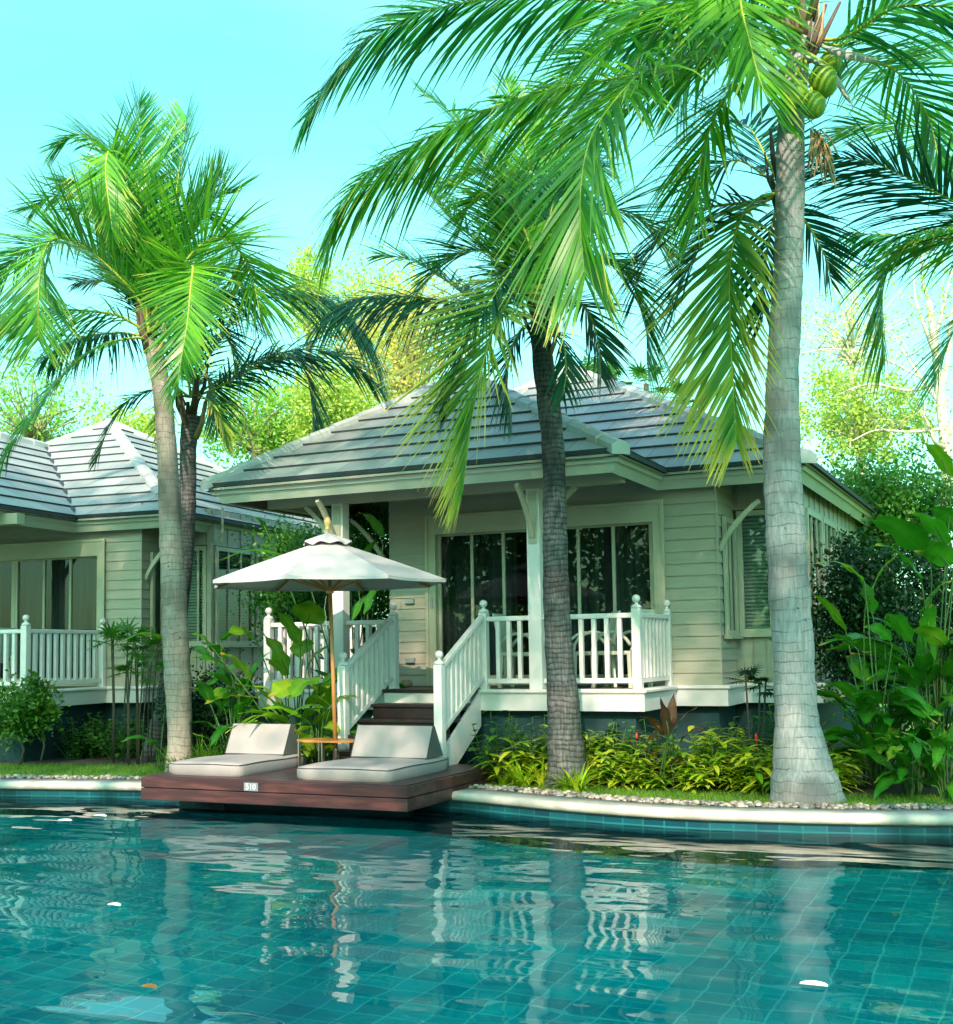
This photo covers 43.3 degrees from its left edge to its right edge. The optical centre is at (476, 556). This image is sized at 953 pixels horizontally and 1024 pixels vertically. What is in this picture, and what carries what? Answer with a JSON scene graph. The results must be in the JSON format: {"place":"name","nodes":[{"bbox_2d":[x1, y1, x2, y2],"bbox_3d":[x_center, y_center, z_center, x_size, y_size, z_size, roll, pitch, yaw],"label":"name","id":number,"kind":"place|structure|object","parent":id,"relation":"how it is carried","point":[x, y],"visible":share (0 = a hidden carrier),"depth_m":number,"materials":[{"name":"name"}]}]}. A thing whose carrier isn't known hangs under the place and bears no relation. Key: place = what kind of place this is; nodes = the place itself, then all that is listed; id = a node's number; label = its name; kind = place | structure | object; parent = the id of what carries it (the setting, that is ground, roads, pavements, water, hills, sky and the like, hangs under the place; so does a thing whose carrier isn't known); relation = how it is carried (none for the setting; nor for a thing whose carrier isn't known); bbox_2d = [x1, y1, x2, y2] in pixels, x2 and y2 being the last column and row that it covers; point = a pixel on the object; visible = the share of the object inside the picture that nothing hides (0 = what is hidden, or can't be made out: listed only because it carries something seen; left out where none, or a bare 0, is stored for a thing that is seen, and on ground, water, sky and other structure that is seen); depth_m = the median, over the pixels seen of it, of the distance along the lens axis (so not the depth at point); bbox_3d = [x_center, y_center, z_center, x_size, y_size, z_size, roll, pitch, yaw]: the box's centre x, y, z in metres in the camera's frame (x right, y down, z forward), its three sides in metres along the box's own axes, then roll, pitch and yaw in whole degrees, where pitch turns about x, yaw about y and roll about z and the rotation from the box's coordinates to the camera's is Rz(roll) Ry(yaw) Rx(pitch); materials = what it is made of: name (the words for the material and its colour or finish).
{"place":"outdoors","nodes":[
{"label":"outdoors","id":0,"kind":"place"},
{"bbox_2d":[0,797,952,1023],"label":"water","id":1,"kind":"structure","parent":0,"point":[225,913],"depth_m":7.60,"materials":[{"name":"liquid"}]},
{"bbox_2d":[0,0,952,627],"label":"sky","id":2,"kind":"structure","parent":0,"point":[254,63],"materials":[{"name":"blue"}]},
{"bbox_2d":[0,656,952,809],"bbox_3d":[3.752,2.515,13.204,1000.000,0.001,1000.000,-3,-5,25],"label":"ground","id":3,"kind":"structure","parent":0,"point":[491,784],"depth_m":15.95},
{"bbox_2d":[0,348,127,441],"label":"tree","id":4,"kind":"object","parent":3,"relation":"on","point":[39,430],"visible":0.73,"depth_m":38.05,"materials":[{"name":"green plant"}]},
{"bbox_2d":[70,389,179,437],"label":"tree","id":5,"kind":"object","parent":3,"relation":"on","point":[134,422],"visible":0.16,"depth_m":35.98,"materials":[{"name":"green plant"}]},
{"bbox_2d":[120,632,210,768],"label":"broad leaf plant","id":6,"kind":"object","parent":3,"relation":"on","point":[202,650],"visible":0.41,"depth_m":16.02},
{"bbox_2d":[0,418,370,761],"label":"bungalow","id":7,"kind":"object","parent":3,"relation":"on","point":[79,553],"visible":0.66,"depth_m":19.86,"materials":[{"name":"wood"}]},
{"bbox_2d":[0,628,15,687],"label":"railing","id":8,"kind":"object","parent":7,"relation":"on","point":[1,651],"visible":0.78,"depth_m":18.98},
{"bbox_2d":[0,561,15,686],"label":"door leaf","id":9,"kind":"structure","parent":7,"relation":"in","point":[13,562],"depth_m":20.13,"materials":[{"name":"beige paint"}]},
{"bbox_2d":[15,557,96,686],"bbox_3d":[-6.925,1.065,19.839,1.740,2.165,0.060,-3,-5,20],"label":"door leaf","id":10,"kind":"structure","parent":7,"relation":"in","point":[17,566],"depth_m":19.93,"materials":[{"name":"beige paint"}]},
{"bbox_2d":[149,552,162,649],"bbox_3d":[-5.140,0.739,19.662,0.090,1.570,0.660,-3,-5,20],"label":"window","id":11,"kind":"structure","parent":7,"relation":"in","point":[152,554],"depth_m":19.42,"materials":[{"name":"beige paint"}]},
{"bbox_2d":[188,546,207,647],"bbox_3d":[-4.730,0.681,19.962,0.670,1.680,0.135,-3,-5,20],"label":"window","id":12,"kind":"structure","parent":7,"relation":"in","point":[197,608],"depth_m":19.96,"materials":[{"name":"beige paint"}]},
{"bbox_2d":[214,546,256,646],"bbox_3d":[-4.134,0.714,20.506,0.135,1.680,1.300,-3,-5,20],"label":"window","id":13,"kind":"structure","parent":7,"relation":"in","point":[224,601],"depth_m":20.40,"materials":[{"name":"beige paint"}]},
{"bbox_2d":[254,552,274,646],"bbox_3d":[-3.694,0.802,21.726,0.135,1.680,1.300,-3,-5,20],"label":"window","id":14,"kind":"structure","parent":7,"relation":"in","point":[259,632],"depth_m":21.21,"materials":[{"name":"beige paint"}]},
{"bbox_2d":[0,72,391,771],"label":"coconut palm","id":15,"kind":"object","parent":3,"relation":"on","point":[156,266],"visible":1,"depth_m":15.72,"materials":[{"name":"green plant"}]},
{"bbox_2d":[188,631,278,755],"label":"broad leaf plant","id":16,"kind":"object","parent":3,"relation":"on","point":[237,704],"visible":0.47,"depth_m":15.41,"materials":[{"name":"plant"}]},
{"bbox_2d":[177,327,310,469],"bbox_3d":[-5.191,-0.784,29.489,4.265,9.611,3.964,2,-5,-34],"label":"tree","id":17,"kind":"object","parent":3,"relation":"on","point":[266,433],"visible":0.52,"depth_m":29.05,"materials":[{"name":"green plant"}]},
{"bbox_2d":[279,238,338,375],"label":"tree","id":18,"kind":"object","parent":3,"relation":"on","point":[301,268],"visible":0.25,"depth_m":34.50,"materials":[{"name":"green plant"}]},
{"bbox_2d":[261,666,357,763],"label":"broad leaf plant","id":19,"kind":"object","parent":3,"relation":"on","point":[322,731],"visible":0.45,"depth_m":14.47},
{"bbox_2d":[269,351,393,448],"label":"tree","id":20,"kind":"object","parent":3,"relation":"on","point":[349,399],"visible":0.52,"depth_m":27.75,"materials":[{"name":"green plant"}]},
{"bbox_2d":[296,502,389,639],"bbox_3d":[-1.827,0.151,19.457,2.149,2.885,2.142,-3,-5,25],"label":"shrub","id":21,"kind":"object","parent":3,"relation":"on","point":[382,596],"visible":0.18,"depth_m":19.18,"materials":[{"name":"green plant"}]},
{"bbox_2d":[274,214,445,412],"bbox_3d":[-3.083,-2.852,33.283,5.199,14.253,6.237,0,-5,-12],"label":"tree","id":22,"kind":"object","parent":3,"relation":"on","point":[345,286],"visible":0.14,"depth_m":32.98,"materials":[{"name":"green plant"}]},
{"bbox_2d":[310,214,512,406],"bbox_3d":[-1.627,-2.323,30.291,5.534,12.690,5.630,3,-6,-43],"label":"tree","id":23,"kind":"object","parent":3,"relation":"on","point":[398,386],"visible":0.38,"depth_m":30.04,"materials":[{"name":"green plant"}]},
{"bbox_2d":[0,747,949,797],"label":"garden bed","id":24,"kind":"object","parent":3,"relation":"on","point":[896,789],"visible":0.08,"depth_m":13.92,"materials":[{"name":"plant"}]},
{"bbox_2d":[0,669,70,764],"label":"shrub","id":25,"kind":"object","parent":24,"relation":"on","point":[18,707],"visible":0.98,"depth_m":17.01,"materials":[{"name":"green plant"}]},
{"bbox_2d":[16,669,62,763],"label":"shrub","id":26,"kind":"object","parent":24,"relation":"on","point":[35,681],"visible":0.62,"depth_m":17.25,"materials":[{"name":"green plant"}]},
{"bbox_2d":[53,721,89,759],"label":"bedding plant","id":27,"kind":"object","parent":24,"relation":"on","point":[76,746],"visible":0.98,"depth_m":18.04,"materials":[{"name":"green plant"}]},
{"bbox_2d":[81,721,111,758],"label":"bedding plant","id":28,"kind":"object","parent":24,"relation":"on","point":[91,746],"visible":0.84,"depth_m":18.21,"materials":[{"name":"green plant"}]},
{"bbox_2d":[83,616,151,763],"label":"lady palm","id":29,"kind":"object","parent":24,"relation":"on","point":[112,631],"visible":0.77,"depth_m":17.26,"materials":[{"name":"plant"}]},
{"bbox_2d":[90,715,146,759],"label":"bedding plant","id":30,"kind":"object","parent":24,"relation":"on","point":[116,743],"visible":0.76,"depth_m":17.80,"materials":[{"name":"green plant"}]},
{"bbox_2d":[105,647,162,764],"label":"lady palm","id":31,"kind":"object","parent":24,"relation":"on","point":[127,668],"visible":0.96,"depth_m":16.86,"materials":[{"name":"plant"}]},
{"bbox_2d":[115,618,162,764],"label":"lady palm","id":32,"kind":"object","parent":24,"relation":"on","point":[155,640],"visible":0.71,"depth_m":17.05,"materials":[{"name":"plant"}]},
{"bbox_2d":[136,654,272,761],"bbox_3d":[-3.734,2.114,16.730,2.231,1.548,2.002,-3,-5,25],"label":"shrub","id":33,"kind":"object","parent":24,"relation":"on","point":[202,710],"visible":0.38,"depth_m":16.35,"materials":[{"name":"green plant"}]},
{"bbox_2d":[88,242,393,762],"bbox_3d":[-3.250,-0.912,18.172,3.865,8.070,3.869,-3,-5,25],"label":"coconut palm","id":34,"kind":"object","parent":24,"relation":"on","point":[192,423],"visible":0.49,"depth_m":17.80,"materials":[{"name":"green plant"}]},
{"bbox_2d":[192,600,359,762],"bbox_3d":[-2.334,1.717,14.720,1.576,2.305,2.101,-12,-12,68],"label":"broad leaf plant","id":35,"kind":"object","parent":24,"relation":"on","point":[308,612],"visible":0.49,"depth_m":14.65,"materials":[{"name":"plant"}]},
{"bbox_2d":[218,506,361,645],"bbox_3d":[-2.875,0.399,19.442,2.396,2.694,2.577,2,-5,-32],"label":"shrub","id":36,"kind":"object","parent":24,"relation":"on","point":[281,602],"visible":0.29,"depth_m":19.26,"materials":[{"name":"green plant"}]},
{"bbox_2d":[226,591,389,686],"bbox_3d":[-2.315,1.457,18.398,2.967,2.680,2.445,0,-5,-11],"label":"shrub","id":37,"kind":"object","parent":24,"relation":"on","point":[358,616],"visible":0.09,"depth_m":18.26,"materials":[{"name":"green plant"}]},
{"bbox_2d":[212,512,406,733],"bbox_3d":[-2.214,1.149,16.099,2.624,3.375,1.504,0,-5,-7],"label":"broad leaf plant","id":38,"kind":"object","parent":24,"relation":"on","point":[377,527],"visible":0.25,"depth_m":16.00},
{"bbox_2d":[296,58,701,789],"bbox_3d":[0.520,-1.877,14.236,4.580,9.261,4.657,3,-6,-39],"label":"coconut palm","id":39,"kind":"object","parent":24,"relation":"on","point":[566,748],"visible":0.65,"depth_m":13.55,"materials":[{"name":"green plant"}]},
{"bbox_2d":[470,735,546,782],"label":"bedding plant","id":40,"kind":"object","parent":24,"relation":"on","point":[499,763],"visible":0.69,"depth_m":13.66,"materials":[{"name":"green plant"}]},
{"bbox_2d":[514,715,547,772],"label":"bedding plant","id":41,"kind":"object","parent":24,"relation":"on","point":[539,736],"visible":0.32,"depth_m":13.98,"materials":[{"name":"green plant"}]},
{"bbox_2d":[514,742,547,780],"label":"bedding plant","id":42,"kind":"object","parent":24,"relation":"on","point":[538,763],"visible":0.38,"depth_m":13.59,"materials":[{"name":"green plant"}]},
{"bbox_2d":[590,722,636,762],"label":"bedding plant","id":43,"kind":"object","parent":24,"relation":"on","point":[616,742],"visible":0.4,"depth_m":13.76,"materials":[{"name":"green plant"}]},
{"bbox_2d":[285,0,952,804],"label":"coconut palm","id":44,"kind":"object","parent":24,"relation":"on","point":[717,32],"visible":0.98,"depth_m":11.93,"materials":[{"name":"green plant"}]},
{"bbox_2d":[587,734,655,781],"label":"bedding plant","id":45,"kind":"object","parent":24,"relation":"on","point":[604,752],"visible":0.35,"depth_m":13.50,"materials":[{"name":"green plant"}]},
{"bbox_2d":[594,735,670,786],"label":"bedding plant","id":46,"kind":"object","parent":24,"relation":"on","point":[634,756],"visible":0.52,"depth_m":13.23,"materials":[{"name":"green plant"}]},
{"bbox_2d":[613,759,652,790],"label":"bedding plant","id":47,"kind":"object","parent":24,"relation":"on","point":[633,783],"visible":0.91,"depth_m":12.96,"materials":[{"name":"green plant"}]},
{"bbox_2d":[625,758,674,791],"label":"bedding plant","id":48,"kind":"object","parent":24,"relation":"on","point":[650,780],"visible":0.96,"depth_m":12.84,"materials":[{"name":"green plant"}]},
{"bbox_2d":[620,743,681,788],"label":"bedding plant","id":49,"kind":"object","parent":24,"relation":"on","point":[652,757],"visible":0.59,"depth_m":13.01,"materials":[{"name":"green plant"}]},
{"bbox_2d":[627,719,678,769],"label":"bedding plant","id":50,"kind":"object","parent":24,"relation":"on","point":[657,745],"visible":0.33,"depth_m":13.54,"materials":[{"name":"green plant"}]},
{"bbox_2d":[640,694,706,789],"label":"maroon plant","id":51,"kind":"object","parent":24,"relation":"on","point":[668,715],"visible":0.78,"depth_m":12.83,"materials":[{"name":"brown plant"}]},
{"bbox_2d":[660,745,722,791],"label":"bedding plant","id":52,"kind":"object","parent":24,"relation":"on","point":[681,767],"visible":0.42,"depth_m":12.93,"materials":[{"name":"green plant"}]},
{"bbox_2d":[657,731,736,789],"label":"bedding plant","id":53,"kind":"object","parent":24,"relation":"on","point":[699,752],"visible":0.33,"depth_m":13.06,"materials":[{"name":"green plant"}]},
{"bbox_2d":[673,757,721,794],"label":"bedding plant","id":54,"kind":"object","parent":24,"relation":"on","point":[688,783],"visible":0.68,"depth_m":12.66,"materials":[{"name":"green plant"}]},
{"bbox_2d":[670,752,734,792],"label":"bedding plant","id":55,"kind":"object","parent":24,"relation":"on","point":[702,776],"visible":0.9,"depth_m":12.57,"materials":[{"name":"green plant"}]},
{"bbox_2d":[674,726,758,787],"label":"bedding plant","id":56,"kind":"object","parent":24,"relation":"on","point":[710,753],"visible":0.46,"depth_m":12.96,"materials":[{"name":"green plant"}]},
{"bbox_2d":[702,754,758,792],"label":"bedding plant","id":57,"kind":"object","parent":24,"relation":"on","point":[729,786],"visible":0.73,"depth_m":12.67,"materials":[{"name":"green plant"}]},
{"bbox_2d":[704,740,766,789],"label":"bedding plant","id":58,"kind":"object","parent":24,"relation":"on","point":[731,761],"visible":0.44,"depth_m":12.80,"materials":[{"name":"green plant"}]},
{"bbox_2d":[600,75,871,488],"bbox_3d":[2.806,-1.553,13.598,2.733,8.442,3.281,-4,-6,36],"label":"coconut palm","id":59,"kind":"object","parent":24,"relation":"on","point":[731,429],"visible":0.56,"depth_m":12.92,"materials":[{"name":"green plant"}]},
{"bbox_2d":[718,767,756,795],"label":"bedding plant","id":60,"kind":"object","parent":24,"relation":"on","point":[742,783],"visible":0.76,"depth_m":12.50,"materials":[{"name":"green plant"}]},
{"bbox_2d":[723,663,773,751],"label":"lady palm","id":61,"kind":"object","parent":24,"relation":"on","point":[747,673],"visible":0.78,"depth_m":13.51,"materials":[{"name":"plant"}]},
{"bbox_2d":[729,744,772,794],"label":"bedding plant","id":62,"kind":"object","parent":24,"relation":"on","point":[758,778],"visible":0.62,"depth_m":12.37,"materials":[{"name":"green plant"}]},
{"bbox_2d":[829,752,862,793],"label":"bedding plant","id":63,"kind":"object","parent":24,"relation":"on","point":[835,763],"visible":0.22,"depth_m":12.19,"materials":[{"name":"green plant"}]},
{"bbox_2d":[827,742,874,788],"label":"bedding plant","id":64,"kind":"object","parent":24,"relation":"on","point":[853,771],"visible":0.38,"depth_m":12.68,"materials":[{"name":"green plant"}]},
{"bbox_2d":[832,752,871,792],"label":"bedding plant","id":65,"kind":"object","parent":24,"relation":"on","point":[848,777],"visible":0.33,"depth_m":12.52,"materials":[{"name":"green plant"}]},
{"bbox_2d":[808,512,945,716],"bbox_3d":[4.926,0.806,15.398,1.804,2.718,2.110,-5,-6,44],"label":"shrub","id":66,"kind":"object","parent":24,"relation":"on","point":[850,604],"visible":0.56,"depth_m":15.21,"materials":[{"name":"green plant"}]},
{"bbox_2d":[811,556,944,788],"bbox_3d":[4.291,1.278,12.909,1.714,2.566,1.634,-3,-5,25],"label":"broad leaf plant","id":67,"kind":"object","parent":24,"relation":"on","point":[868,715],"visible":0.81,"depth_m":12.68,"materials":[{"name":"plant"}]},
{"bbox_2d":[804,7,952,416],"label":"coconut palm","id":68,"kind":"object","parent":24,"relation":"on","point":[926,242],"visible":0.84,"depth_m":14.14,"materials":[{"name":"green plant"}]},
{"bbox_2d":[819,441,952,784],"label":"broad leaf plant","id":69,"kind":"object","parent":24,"relation":"on","point":[932,639],"visible":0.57,"depth_m":13.00,"materials":[{"name":"plant"}]},
{"bbox_2d":[848,732,952,799],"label":"broad leaf plant","id":70,"kind":"object","parent":24,"relation":"on","point":[898,749],"visible":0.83,"depth_m":11.94,"materials":[{"name":"plant"}]},
{"bbox_2d":[886,725,952,799],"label":"broad leaf plant","id":71,"kind":"object","parent":24,"relation":"on","point":[936,760],"visible":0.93,"depth_m":11.77,"materials":[{"name":"plant"}]},
{"bbox_2d":[0,774,952,809],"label":"pebbles","id":72,"kind":"object","parent":3,"relation":"on","point":[818,805],"visible":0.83,"depth_m":11.79,"materials":[{"name":"gravel"}]},
{"bbox_2d":[465,710,525,782],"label":"bedding plant","id":73,"kind":"object","parent":3,"relation":"on","point":[482,760],"visible":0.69,"depth_m":13.86,"materials":[{"name":"green plant"}]},
{"bbox_2d":[487,752,546,786],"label":"grass clump","id":74,"kind":"object","parent":3,"relation":"on","point":[518,775],"visible":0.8,"depth_m":13.37,"materials":[{"name":"green plant"}]},
{"bbox_2d":[514,755,546,786],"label":"grass clump","id":75,"kind":"object","parent":3,"relation":"on","point":[538,775],"visible":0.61,"depth_m":13.38,"materials":[{"name":"green plant"}]},
{"bbox_2d":[200,367,879,765],"bbox_3d":[2.091,-0.229,19.284,7.771,6.571,12.290,-3,-5,25],"label":"bungalow","id":76,"kind":"object","parent":3,"relation":"on","point":[666,535],"visible":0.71,"depth_m":15.65,"materials":[{"name":"wood"}]},
{"bbox_2d":[438,530,529,684],"bbox_3d":[0.170,0.699,16.604,1.590,2.165,0.060,-3,-5,25],"label":"door leaf","id":77,"kind":"structure","parent":76,"relation":"in","point":[440,567],"depth_m":16.71,"materials":[{"name":"beige paint"}]},
{"bbox_2d":[492,613,528,687],"bbox_3d":[0.585,1.212,15.463,0.639,0.956,0.584,-3,-5,20],"label":"patio chair","id":78,"kind":"object","parent":76,"relation":"on","point":[504,639],"visible":0.35,"depth_m":15.45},
{"bbox_2d":[572,611,620,686],"bbox_3d":[1.475,1.179,15.217,0.640,0.956,0.584,-1,-4,-5],"label":"patio chair","id":79,"kind":"object","parent":76,"relation":"on","point":[613,624],"visible":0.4,"depth_m":14.97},
{"bbox_2d":[567,522,656,684],"bbox_3d":[1.603,0.624,15.944,1.630,2.165,0.060,-3,-5,25],"label":"door leaf","id":80,"kind":"structure","parent":76,"relation":"in","point":[613,540],"depth_m":15.85,"materials":[{"name":"beige paint"}]},
{"bbox_2d":[591,609,654,687],"bbox_3d":[1.830,1.147,14.880,0.639,0.956,0.584,-4,-5,35],"label":"patio chair","id":81,"kind":"object","parent":76,"relation":"on","point":[627,653],"visible":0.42,"depth_m":14.70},
{"bbox_2d":[722,516,742,638],"bbox_3d":[3.322,0.288,15.622,0.090,1.570,0.660,-3,-5,25],"label":"window","id":82,"kind":"structure","parent":76,"relation":"in","point":[730,632],"depth_m":15.60,"materials":[{"name":"beige paint"}]},
{"bbox_2d":[736,510,771,636],"bbox_3d":[3.852,0.222,15.840,0.880,1.680,0.135,-3,-5,25],"label":"window","id":83,"kind":"structure","parent":76,"relation":"in","point":[754,609],"depth_m":15.97,"materials":[{"name":"beige paint"}]},
{"bbox_2d":[805,508,826,635],"bbox_3d":[4.612,0.243,16.271,0.090,1.680,1.300,-3,-5,25],"label":"window","id":84,"kind":"structure","parent":76,"relation":"in","point":[809,514],"depth_m":16.14,"materials":[{"name":"beige paint"}]},
{"bbox_2d":[817,517,838,632],"bbox_3d":[5.125,0.308,17.464,0.100,1.640,1.220,-3,-5,25],"label":"window","id":85,"kind":"structure","parent":76,"relation":"in","point":[827,534],"depth_m":17.31,"materials":[{"name":"beige paint"}]},
{"bbox_2d":[541,760,612,790],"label":"grass clump","id":86,"kind":"object","parent":3,"relation":"on","point":[581,782],"visible":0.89,"depth_m":12.95,"materials":[{"name":"green plant"}]},
{"bbox_2d":[587,751,641,788],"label":"bedding plant","id":87,"kind":"object","parent":3,"relation":"on","point":[612,776],"visible":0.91,"depth_m":13.07,"materials":[{"name":"green plant"}]},
{"bbox_2d":[623,361,676,397],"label":"fan palm","id":88,"kind":"object","parent":3,"relation":"on","point":[639,372],"visible":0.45,"depth_m":30.36,"materials":[{"name":"plant"}]},
{"bbox_2d":[764,255,926,469],"bbox_3d":[9.227,-1.889,29.141,4.051,11.293,3.786,-3,-5,25],"label":"tree","id":89,"kind":"object","parent":3,"relation":"on","point":[846,346],"visible":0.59,"depth_m":29.42,"materials":[{"name":"green plant"}]},
{"bbox_2d":[799,352,948,559],"bbox_3d":[8.787,-0.639,26.975,3.647,8.482,3.434,1,-5,-20],"label":"tree","id":90,"kind":"object","parent":3,"relation":"on","point":[856,419],"visible":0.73,"depth_m":26.84,"materials":[{"name":"green plant"}]},
{"bbox_2d":[799,224,952,570],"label":"tree","id":91,"kind":"object","parent":3,"relation":"on","point":[944,429],"visible":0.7,"depth_m":24.33,"materials":[{"name":"green plant"}]},
{"bbox_2d":[809,426,952,731],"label":"tree","id":92,"kind":"object","parent":3,"relation":"on","point":[882,493],"visible":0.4,"depth_m":20.39,"materials":[{"name":"green plant"}]},
{"bbox_2d":[879,508,952,737],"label":"shrub","id":93,"kind":"object","parent":3,"relation":"on","point":[937,574],"visible":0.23,"depth_m":16.26,"materials":[{"name":"green plant"}]},
{"label":"pool floor","id":94,"kind":"structure","parent":0,"visible":0},
{"bbox_2d":[141,760,496,811],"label":"sunbed platform","id":95,"kind":"structure","parent":94,"relation":"on","point":[285,787],"depth_m":12.70,"materials":[{"name":"brown wood"}]},
{"bbox_2d":[169,723,306,776],"bbox_3d":[-2.742,2.222,13.933,0.991,0.504,1.398,-3,-5,25],"label":"sunbed mattress","id":96,"kind":"object","parent":95,"relation":"on","point":[251,749],"visible":0.99,"depth_m":14.04,"materials":[{"name":"grey fabric"}]},
{"bbox_2d":[297,738,353,766],"bbox_3d":[-1.700,2.300,13.992,0.837,0.326,0.380,-3,-5,25],"label":"side table","id":97,"kind":"object","parent":95,"relation":"on","point":[321,742],"visible":0.68,"depth_m":13.95,"materials":[{"name":"brown wood"}]},
{"bbox_2d":[213,517,445,759],"bbox_3d":[-1.738,0.999,14.091,2.632,2.935,2.632,0,-5,-11],"label":"patio umbrella","id":98,"kind":"object","parent":95,"relation":"on","point":[329,563],"visible":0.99,"depth_m":13.78,"materials":[{"name":"white fabric"}]},
{"bbox_2d":[297,725,448,782],"bbox_3d":[-1.111,2.135,13.153,1.152,0.504,1.438,-3,-5,25],"label":"sunbed mattress","id":99,"kind":"object","parent":95,"relation":"on","point":[386,753],"visible":1,"depth_m":13.28,"materials":[{"name":"grey fabric"}]},
{"bbox_2d":[0,790,952,835],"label":"pool wall","id":100,"kind":"structure","parent":94,"relation":"on","point":[795,829],"depth_m":11.38,"materials":[{"name":"tile"}]},
{"bbox_2d":[0,778,952,826],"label":"pool coping","id":101,"kind":"object","parent":100,"relation":"on","point":[835,817],"visible":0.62,"depth_m":11.37,"materials":[{"name":"stone"}]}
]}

